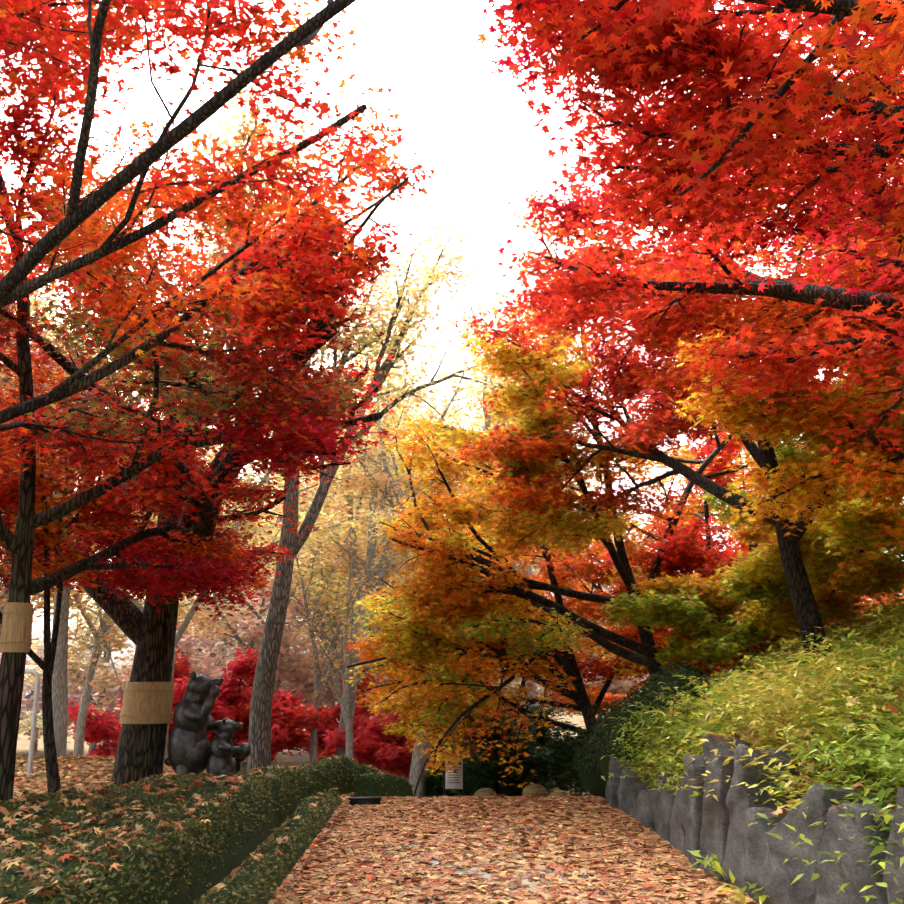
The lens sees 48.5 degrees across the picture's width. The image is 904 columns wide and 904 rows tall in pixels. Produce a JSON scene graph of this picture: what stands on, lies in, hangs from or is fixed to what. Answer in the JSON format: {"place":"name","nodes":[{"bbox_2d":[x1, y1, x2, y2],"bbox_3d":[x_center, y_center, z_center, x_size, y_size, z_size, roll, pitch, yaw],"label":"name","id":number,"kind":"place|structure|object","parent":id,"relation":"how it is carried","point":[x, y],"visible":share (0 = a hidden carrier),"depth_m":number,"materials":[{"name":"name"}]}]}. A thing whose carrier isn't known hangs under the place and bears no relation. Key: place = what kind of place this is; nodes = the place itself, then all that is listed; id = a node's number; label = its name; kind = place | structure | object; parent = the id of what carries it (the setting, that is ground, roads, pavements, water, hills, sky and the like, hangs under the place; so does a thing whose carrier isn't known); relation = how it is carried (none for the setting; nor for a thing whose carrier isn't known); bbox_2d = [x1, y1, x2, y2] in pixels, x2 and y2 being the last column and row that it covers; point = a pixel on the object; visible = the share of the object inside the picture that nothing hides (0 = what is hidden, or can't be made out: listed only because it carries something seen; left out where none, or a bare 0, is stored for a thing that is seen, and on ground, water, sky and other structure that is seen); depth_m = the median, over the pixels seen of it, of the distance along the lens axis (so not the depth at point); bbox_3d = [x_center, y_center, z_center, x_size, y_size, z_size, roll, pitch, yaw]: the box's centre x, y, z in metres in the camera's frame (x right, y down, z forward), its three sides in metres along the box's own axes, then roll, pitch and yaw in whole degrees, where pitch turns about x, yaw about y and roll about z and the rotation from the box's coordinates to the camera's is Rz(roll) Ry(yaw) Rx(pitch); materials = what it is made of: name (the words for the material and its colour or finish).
{"place":"outdoors","nodes":[
{"label":"outdoors","id":0,"kind":"place"},
{"bbox_2d":[0,0,903,699],"label":"sky","id":1,"kind":"structure","parent":0,"point":[469,126],"materials":[{"name":"white"}]},
{"bbox_2d":[13,692,903,833],"bbox_3d":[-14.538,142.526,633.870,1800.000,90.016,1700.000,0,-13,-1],"label":"ground","id":2,"kind":"structure","parent":0,"point":[23,745],"depth_m":20.49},
{"bbox_2d":[25,669,39,774],"bbox_3d":[-8.321,5.924,18.814,1.025,3.645,0.200,0,-13,-1],"label":"pole","id":3,"kind":"object","parent":2,"relation":"on","point":[34,721],"visible":0.5,"depth_m":18.99,"materials":[{"name":"grey paint"}]},
{"bbox_2d":[0,600,82,715],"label":"tree","id":4,"kind":"object","parent":2,"relation":"on","point":[29,704],"visible":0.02,"depth_m":49.90,"materials":[{"name":"yellow plant"}]},
{"bbox_2d":[18,665,72,738],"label":"tree","id":5,"kind":"object","parent":2,"relation":"on","point":[28,720],"visible":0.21,"depth_m":40.82,"materials":[{"name":"yellow plant"}]},
{"bbox_2d":[21,623,106,750],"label":"tree","id":6,"kind":"object","parent":2,"relation":"on","point":[79,693],"visible":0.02,"depth_m":51.34,"materials":[{"name":"yellow plant"}]},
{"bbox_2d":[0,305,128,630],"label":"zelkova","id":7,"kind":"object","parent":2,"relation":"on","point":[5,594],"depth_m":29.23,"materials":[{"name":"plant"}]},
{"bbox_2d":[0,329,145,794],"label":"maple","id":8,"kind":"object","parent":2,"relation":"on","point":[59,559],"visible":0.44,"depth_m":12.02,"materials":[{"name":"red plant"}]},
{"bbox_2d":[3,546,202,640],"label":"tree","id":9,"kind":"object","parent":2,"relation":"on","point":[34,609],"visible":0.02,"depth_m":38.03,"materials":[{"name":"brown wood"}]},
{"bbox_2d":[0,169,206,756],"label":"zelkova","id":10,"kind":"object","parent":2,"relation":"on","point":[60,696],"visible":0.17,"depth_m":23.60,"materials":[{"name":"plant"}]},
{"bbox_2d":[24,586,216,753],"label":"tree","id":11,"kind":"object","parent":2,"relation":"on","point":[79,681],"visible":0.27,"depth_m":42.72,"materials":[{"name":"beige plant"}]},
{"bbox_2d":[67,649,194,756],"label":"crimson maple","id":12,"kind":"object","parent":2,"relation":"on","point":[105,728],"visible":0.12,"depth_m":31.80,"materials":[{"name":"red plant"}]},
{"bbox_2d":[1,365,280,712],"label":"tree","id":13,"kind":"object","parent":2,"relation":"on","point":[102,640],"visible":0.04,"depth_m":25.61,"materials":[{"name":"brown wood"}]},
{"bbox_2d":[93,619,252,718],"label":"tree","id":14,"kind":"object","parent":2,"relation":"on","point":[113,703],"visible":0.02,"depth_m":43.37,"materials":[{"name":"plant"}]},
{"bbox_2d":[0,758,384,903],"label":"hedge","id":15,"kind":"object","parent":2,"relation":"on","point":[252,842],"visible":0.44,"depth_m":8.44,"materials":[{"name":"green plant"}]},
{"bbox_2d":[1,407,389,756],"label":"tree","id":16,"kind":"object","parent":2,"relation":"on","point":[80,727],"visible":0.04,"depth_m":30.51,"materials":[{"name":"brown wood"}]},
{"bbox_2d":[0,115,394,786],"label":"maple","id":17,"kind":"object","parent":2,"relation":"on","point":[150,633],"visible":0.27,"depth_m":12.53,"materials":[{"name":"red plant"}]},
{"bbox_2d":[119,682,173,723],"bbox_3d":[-4.271,3.506,14.064,0.722,0.560,0.723,0,-13,-1],"label":"trunk wrap","id":18,"kind":"object","parent":17,"relation":"on","point":[147,702],"visible":1,"depth_m":13.80,"materials":[{"name":"beige wicker"}]},
{"bbox_2d":[165,672,250,776],"bbox_3d":[-3.390,3.963,13.824,1.290,1.840,0.718,0,-13,-1],"label":"bear statue","id":19,"kind":"object","parent":2,"relation":"on","point":[191,749],"visible":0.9,"depth_m":13.66,"materials":[{"name":"grey stone"}]},
{"bbox_2d":[180,624,235,673],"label":"tree","id":20,"kind":"object","parent":2,"relation":"on","point":[216,654],"visible":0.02,"depth_m":52.90,"materials":[{"name":"beige plant"}]},
{"bbox_2d":[0,270,418,763],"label":"tree","id":21,"kind":"object","parent":2,"relation":"on","point":[191,612],"visible":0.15,"depth_m":26.73,"materials":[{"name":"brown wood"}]},
{"bbox_2d":[0,0,427,534],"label":"maple","id":22,"kind":"object","parent":2,"relation":"on","point":[126,241],"visible":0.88,"depth_m":7.63,"materials":[{"name":"red plant"}]},
{"bbox_2d":[0,0,436,804],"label":"maple","id":23,"kind":"object","parent":2,"relation":"on","point":[146,568],"visible":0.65,"depth_m":9.73,"materials":[{"name":"red plant"}]},
{"bbox_2d":[0,602,34,652],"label":"trunk wrap","id":24,"kind":"object","parent":23,"relation":"attached to","point":[16,632],"visible":1,"depth_m":9.80,"materials":[{"name":"beige wicker"}]},
{"bbox_2d":[108,547,381,772],"bbox_3d":[-8.008,7.670,36.630,9.456,8.779,7.841,9,-16,-35],"label":"tree","id":25,"kind":"object","parent":2,"relation":"on","point":[288,674],"visible":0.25,"depth_m":36.11,"materials":[{"name":"brown plant"}]},
{"bbox_2d":[168,647,331,774],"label":"crimson maple","id":26,"kind":"object","parent":2,"relation":"on","point":[290,719],"visible":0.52,"depth_m":27.97,"materials":[{"name":"red plant"}]},
{"bbox_2d":[114,432,395,692],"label":"tree","id":27,"kind":"object","parent":2,"relation":"on","point":[189,608],"depth_m":48.85,"materials":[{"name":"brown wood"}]},
{"bbox_2d":[95,432,422,765],"bbox_3d":[-7.859,4.505,37.630,14.068,15.395,10.563,0,-13,-1],"label":"tree","id":28,"kind":"object","parent":2,"relation":"on","point":[200,625],"visible":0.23,"depth_m":35.34,"materials":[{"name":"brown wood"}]},
{"bbox_2d":[197,592,336,706],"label":"tree","id":29,"kind":"object","parent":2,"relation":"on","point":[225,648],"visible":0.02,"depth_m":50.58,"materials":[{"name":"plant"}]},
{"bbox_2d":[200,790,340,903],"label":"hedge border","id":30,"kind":"object","parent":2,"relation":"on","point":[259,896],"visible":0.48,"depth_m":8.46,"materials":[{"name":"green plant"}]},
{"bbox_2d":[183,411,410,663],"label":"tree","id":31,"kind":"object","parent":2,"relation":"on","point":[335,571],"visible":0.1,"depth_m":40.89,"materials":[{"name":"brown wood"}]},
{"bbox_2d":[274,805,344,903],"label":"path kerb","id":32,"kind":"structure","parent":2,"relation":"on","point":[286,887],"depth_m":8.80,"materials":[{"name":"stone"}]},
{"bbox_2d":[227,462,414,725],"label":"tree","id":33,"kind":"object","parent":2,"relation":"on","point":[311,616],"visible":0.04,"depth_m":44.32,"materials":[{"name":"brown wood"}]},
{"bbox_2d":[266,544,386,764],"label":"bare tree","id":34,"kind":"object","parent":2,"relation":"on","point":[318,699],"visible":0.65,"depth_m":28.14,"materials":[{"name":"plant"}]},
{"bbox_2d":[291,536,390,760],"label":"bare tree","id":35,"kind":"object","parent":2,"relation":"on","point":[348,691],"visible":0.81,"depth_m":26.41,"materials":[{"name":"grey plant"}]},
{"bbox_2d":[166,73,518,772],"bbox_3d":[-2.425,-0.803,20.523,8.633,15.303,6.103,0,-13,-1],"label":"zelkova","id":36,"kind":"object","parent":2,"relation":"on","point":[259,739],"visible":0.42,"depth_m":21.08,"materials":[{"name":"plant"}]},
{"bbox_2d":[296,661,397,771],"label":"crimson maple","id":37,"kind":"object","parent":2,"relation":"on","point":[327,747],"visible":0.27,"depth_m":32.65,"materials":[{"name":"red plant"}]},
{"bbox_2d":[0,662,721,903],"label":"hedge foliage","id":38,"kind":"object","parent":2,"relation":"on","point":[106,871],"visible":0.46,"depth_m":8.80,"materials":[{"name":"green plant"}]},
{"bbox_2d":[268,342,458,710],"bbox_3d":[-2.653,3.873,38.298,9.228,16.926,8.671,0,-13,-1],"label":"zelkova","id":39,"kind":"object","parent":2,"relation":"on","point":[388,564],"depth_m":37.92,"materials":[{"name":"plant"}]},
{"bbox_2d":[311,534,424,779],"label":"bare tree","id":40,"kind":"object","parent":2,"relation":"on","point":[377,674],"depth_m":32.72,"materials":[{"name":"plant"}]},
{"bbox_2d":[354,772,412,796],"bbox_3d":[-1.098,5.081,15.182,1.266,0.518,0.666,2,-13,-10],"label":"hedge","id":41,"kind":"object","parent":2,"relation":"on","point":[363,785],"visible":0.65,"depth_m":15.03,"materials":[{"name":"green plant"}]},
{"bbox_2d":[322,683,481,781],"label":"crimson maple","id":42,"kind":"object","parent":2,"relation":"on","point":[384,753],"visible":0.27,"depth_m":29.10,"materials":[{"name":"red plant"}]},
{"bbox_2d":[307,276,497,756],"bbox_3d":[-1.775,2.936,31.400,7.652,15.646,9.324,0,-13,-1],"label":"zelkova","id":43,"kind":"object","parent":2,"relation":"on","point":[370,554],"visible":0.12,"depth_m":31.20,"materials":[{"name":"yellow plant"}]},
{"bbox_2d":[286,408,553,662],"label":"tree","id":44,"kind":"object","parent":2,"relation":"on","point":[397,568],"depth_m":46.32,"materials":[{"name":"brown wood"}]},
{"bbox_2d":[331,562,538,686],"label":"tree","id":45,"kind":"object","parent":2,"relation":"on","point":[372,613],"visible":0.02,"depth_m":42.57,"materials":[{"name":"plant"}]},
{"bbox_2d":[393,377,509,551],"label":"zelkova","id":46,"kind":"object","parent":2,"relation":"on","point":[464,423],"depth_m":46.24,"materials":[{"name":"yellow plant"}]},
{"bbox_2d":[0,609,903,903],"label":"fallen leaves","id":47,"kind":"object","parent":2,"relation":"on","point":[596,831],"visible":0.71,"depth_m":9.59,"materials":[{"name":"orange plant"}]},
{"bbox_2d":[423,732,488,796],"bbox_3d":[0.379,8.167,25.537,3.318,2.800,2.548,0,-13,-1],"label":"pine shrub","id":48,"kind":"object","parent":2,"relation":"on","point":[435,783],"visible":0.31,"depth_m":24.93,"materials":[{"name":"green plant"}]},
{"bbox_2d":[362,663,550,729],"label":"tree","id":49,"kind":"object","parent":2,"relation":"on","point":[519,681],"visible":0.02,"depth_m":35.89,"materials":[{"name":"plant"}]},
{"bbox_2d":[329,289,615,796],"bbox_3d":[0.183,2.325,27.540,8.882,15.012,5.579,0,-13,-1],"label":"zelkova","id":50,"kind":"object","parent":2,"relation":"on","point":[417,763],"visible":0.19,"depth_m":27.06,"materials":[{"name":"yellow plant"}]},
{"bbox_2d":[344,329,611,742],"bbox_3d":[0.688,1.988,19.470,5.335,10.286,9.858,0,-13,-1],"label":"maple","id":51,"kind":"object","parent":2,"relation":"on","point":[397,642],"visible":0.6,"depth_m":18.08,"materials":[{"name":"orange plant"}]},
{"bbox_2d":[358,547,636,752],"bbox_3d":[1.712,6.071,28.345,8.006,8.163,5.418,-3,-13,13],"label":"maple","id":52,"kind":"object","parent":2,"relation":"on","point":[592,695],"visible":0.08,"depth_m":26.96,"materials":[{"name":"red plant"}]},
{"bbox_2d":[442,711,555,795],"bbox_3d":[1.044,6.988,22.320,2.526,2.716,2.591,0,-13,-1],"label":"pine shrub","id":53,"kind":"object","parent":2,"relation":"on","point":[487,775],"visible":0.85,"depth_m":22.16,"materials":[{"name":"green plant"}]},
{"bbox_2d":[461,687,542,763],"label":"crimson maple","id":54,"kind":"object","parent":2,"relation":"on","point":[491,727],"visible":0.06,"depth_m":35.23,"materials":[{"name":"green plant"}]},
{"bbox_2d":[375,462,656,620],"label":"tree","id":55,"kind":"object","parent":2,"relation":"on","point":[534,571],"visible":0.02,"depth_m":47.71,"materials":[{"name":"brown plant"}]},
{"bbox_2d":[473,784,569,796],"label":"rocks","id":56,"kind":"object","parent":2,"relation":"on","point":[534,790],"visible":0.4,"depth_m":20.59,"materials":[{"name":"stone"}]},
{"bbox_2d":[440,350,611,743],"bbox_3d":[2.941,3.860,36.584,6.777,16.169,8.337,-5,-14,19],"label":"zelkova","id":57,"kind":"object","parent":2,"relation":"on","point":[515,565],"depth_m":35.74,"materials":[{"name":"plant"}]},
{"bbox_2d":[341,450,711,755],"bbox_3d":[1.824,3.928,22.252,8.564,8.358,6.740,0,-13,-1],"label":"maple","id":58,"kind":"object","parent":2,"relation":"on","point":[391,684],"visible":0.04,"depth_m":21.95,"materials":[{"name":"orange plant"}]},
{"bbox_2d":[491,696,593,795],"bbox_3d":[2.230,7.281,23.472,2.746,3.146,3.404,-7,-15,26],"label":"pine shrub","id":59,"kind":"object","parent":2,"relation":"on","point":[559,782],"visible":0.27,"depth_m":23.73,"materials":[{"name":"green plant"}]},
{"bbox_2d":[539,614,602,725],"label":"tree","id":60,"kind":"object","parent":2,"relation":"on","point":[571,714],"depth_m":56.03,"materials":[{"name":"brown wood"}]},
{"bbox_2d":[517,588,648,714],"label":"tree","id":61,"kind":"object","parent":2,"relation":"on","point":[618,686],"visible":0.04,"depth_m":38.27,"materials":[{"name":"plant"}]},
{"bbox_2d":[349,190,820,796],"bbox_3d":[2.536,1.012,17.912,8.936,11.438,8.738,0,-13,-1],"label":"maple","id":62,"kind":"object","parent":2,"relation":"on","point":[543,504],"visible":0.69,"depth_m":16.07,"materials":[{"name":"orange plant"}]},
{"bbox_2d":[542,697,627,789],"bbox_3d":[3.267,6.274,20.428,2.846,2.620,2.657,0,-13,-1],"label":"pine shrub","id":63,"kind":"object","parent":2,"relation":"on","point":[567,755],"visible":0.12,"depth_m":20.65,"materials":[{"name":"green plant"}]},
{"bbox_2d":[578,740,606,798],"bbox_3d":[2.744,5.267,16.760,1.282,1.116,1.250,0,-13,-1],"label":"round bush","id":64,"kind":"object","parent":2,"relation":"on","point":[593,782],"visible":0.1,"depth_m":16.40,"materials":[{"name":"green plant"}]},
{"bbox_2d":[596,703,654,779],"bbox_3d":[2.648,4.288,14.520,1.136,1.302,1.107,0,-13,-1],"label":"round bush","id":65,"kind":"object","parent":2,"relation":"on","point":[604,764],"visible":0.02,"depth_m":14.26,"materials":[{"name":"green plant"}]},
{"bbox_2d":[633,684,651,704],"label":"round bush","id":66,"kind":"object","parent":2,"relation":"on","point":[640,693],"visible":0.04,"depth_m":15.70,"materials":[{"name":"green plant"}]},
{"bbox_2d":[451,80,903,669],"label":"maple","id":67,"kind":"object","parent":2,"relation":"on","point":[627,372],"visible":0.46,"depth_m":13.84,"materials":[{"name":"red plant"}]},
{"bbox_2d":[648,669,709,736],"bbox_3d":[3.078,3.365,13.409,0.916,0.930,0.893,0,-13,-1],"label":"round bush","id":68,"kind":"object","parent":2,"relation":"on","point":[677,679],"visible":0.17,"depth_m":13.19,"materials":[{"name":"green plant"}]},
{"bbox_2d":[474,0,903,475],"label":"maple","id":69,"kind":"object","parent":2,"relation":"on","point":[618,47],"visible":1,"depth_m":5.78,"materials":[{"name":"red plant"}]},
{"bbox_2d":[500,423,903,690],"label":"maple","id":70,"kind":"object","parent":2,"relation":"on","point":[682,556],"visible":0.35,"depth_m":19.50,"materials":[{"name":"red plant"}]},
{"bbox_2d":[597,583,903,903],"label":"shrub","id":71,"kind":"object","parent":2,"relation":"on","point":[757,713],"visible":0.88,"depth_m":8.66,"materials":[{"name":"green plant"}]},
{"bbox_2d":[599,420,903,670],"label":"maple","id":72,"kind":"object","parent":2,"relation":"on","point":[700,613],"visible":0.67,"depth_m":14.26,"materials":[{"name":"green plant"}]},
{"bbox_2d":[618,444,884,698],"bbox_3d":[7.010,4.019,24.041,5.836,9.455,8.773,-3,-13,12],"label":"maple","id":73,"kind":"object","parent":2,"relation":"on","point":[645,670],"depth_m":21.59,"materials":[{"name":"red plant"}]},
{"bbox_2d":[605,735,903,903],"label":"stone wall","id":74,"kind":"structure","parent":2,"relation":"on","point":[729,836],"depth_m":7.78,"materials":[{"name":"grey stone"}]},
{"bbox_2d":[659,0,903,381],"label":"maple","id":75,"kind":"object","parent":2,"relation":"on","point":[821,19],"visible":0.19,"depth_m":8.46,"materials":[{"name":"red plant"}]},
{"bbox_2d":[669,438,900,672],"bbox_3d":[8.049,4.349,25.210,6.782,9.976,7.550,0,-13,-1],"label":"maple","id":76,"kind":"object","parent":2,"relation":"on","point":[737,547],"depth_m":23.63,"materials":[{"name":"red plant"}]},
{"bbox_2d":[667,183,903,558],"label":"maple","id":77,"kind":"object","parent":2,"relation":"on","point":[808,419],"visible":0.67,"depth_m":9.15,"materials":[{"name":"orange plant"}]},
{"bbox_2d":[730,378,842,498],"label":"maple","id":78,"kind":"object","parent":2,"relation":"on","point":[747,430],"depth_m":17.74,"materials":[{"name":"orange plant"}]},
{"bbox_2d":[717,472,903,675],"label":"maple","id":79,"kind":"object","parent":2,"relation":"on","point":[742,535],"visible":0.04,"depth_m":17.46,"materials":[{"name":"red plant"}]},
{"bbox_2d":[750,381,903,592],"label":"maple","id":80,"kind":"object","parent":2,"relation":"on","point":[827,553],"visible":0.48,"depth_m":11.98,"materials":[{"name":"green plant"}]},
{"bbox_2d":[791,73,903,443],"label":"maple","id":81,"kind":"object","parent":2,"relation":"on","point":[888,370],"visible":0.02,"depth_m":9.31,"materials":[{"name":"red plant"}]},
{"bbox_2d":[817,324,897,402],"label":"maple","id":82,"kind":"object","parent":2,"relation":"on","point":[868,380],"visible":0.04,"depth_m":12.69,"materials":[{"name":"red plant"}]},
{"bbox_2d":[845,383,900,502],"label":"maple","id":83,"kind":"object","parent":2,"relation":"on","point":[858,419],"depth_m":12.13,"materials":[{"name":"orange plant"}]},
{"bbox_2d":[897,502,903,516],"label":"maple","id":84,"kind":"object","parent":2,"relation":"on","point":[902,508],"visible":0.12,"depth_m":13.63,"materials":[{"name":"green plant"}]},
{"bbox_2d":[306,800,728,903],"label":"path pavement","id":85,"kind":"structure","parent":0,"point":[485,875],"depth_m":9.16,"materials":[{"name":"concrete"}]},
{"bbox_2d":[348,796,381,804],"bbox_3d":[-1.215,4.887,14.035,0.460,0.115,0.200,2,-13,-7],"label":"path light fixture","id":86,"kind":"object","parent":85,"relation":"on","point":[365,800],"visible":0.82,"depth_m":13.96,"materials":[{"name":"grey metal"}]},
{"bbox_2d":[444,760,464,795],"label":"sign posts","id":87,"kind":"object","parent":85,"relation":"on","point":[463,778],"visible":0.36,"depth_m":20.85,"materials":[{"name":"black metal"}]},
{"bbox_2d":[445,760,462,788],"bbox_3d":[0.045,6.698,20.860,0.360,0.560,0.025,0,-13,-1],"label":"sign board","id":88,"kind":"object","parent":87,"relation":"attached to","point":[451,782],"visible":0.71,"depth_m":20.84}
]}

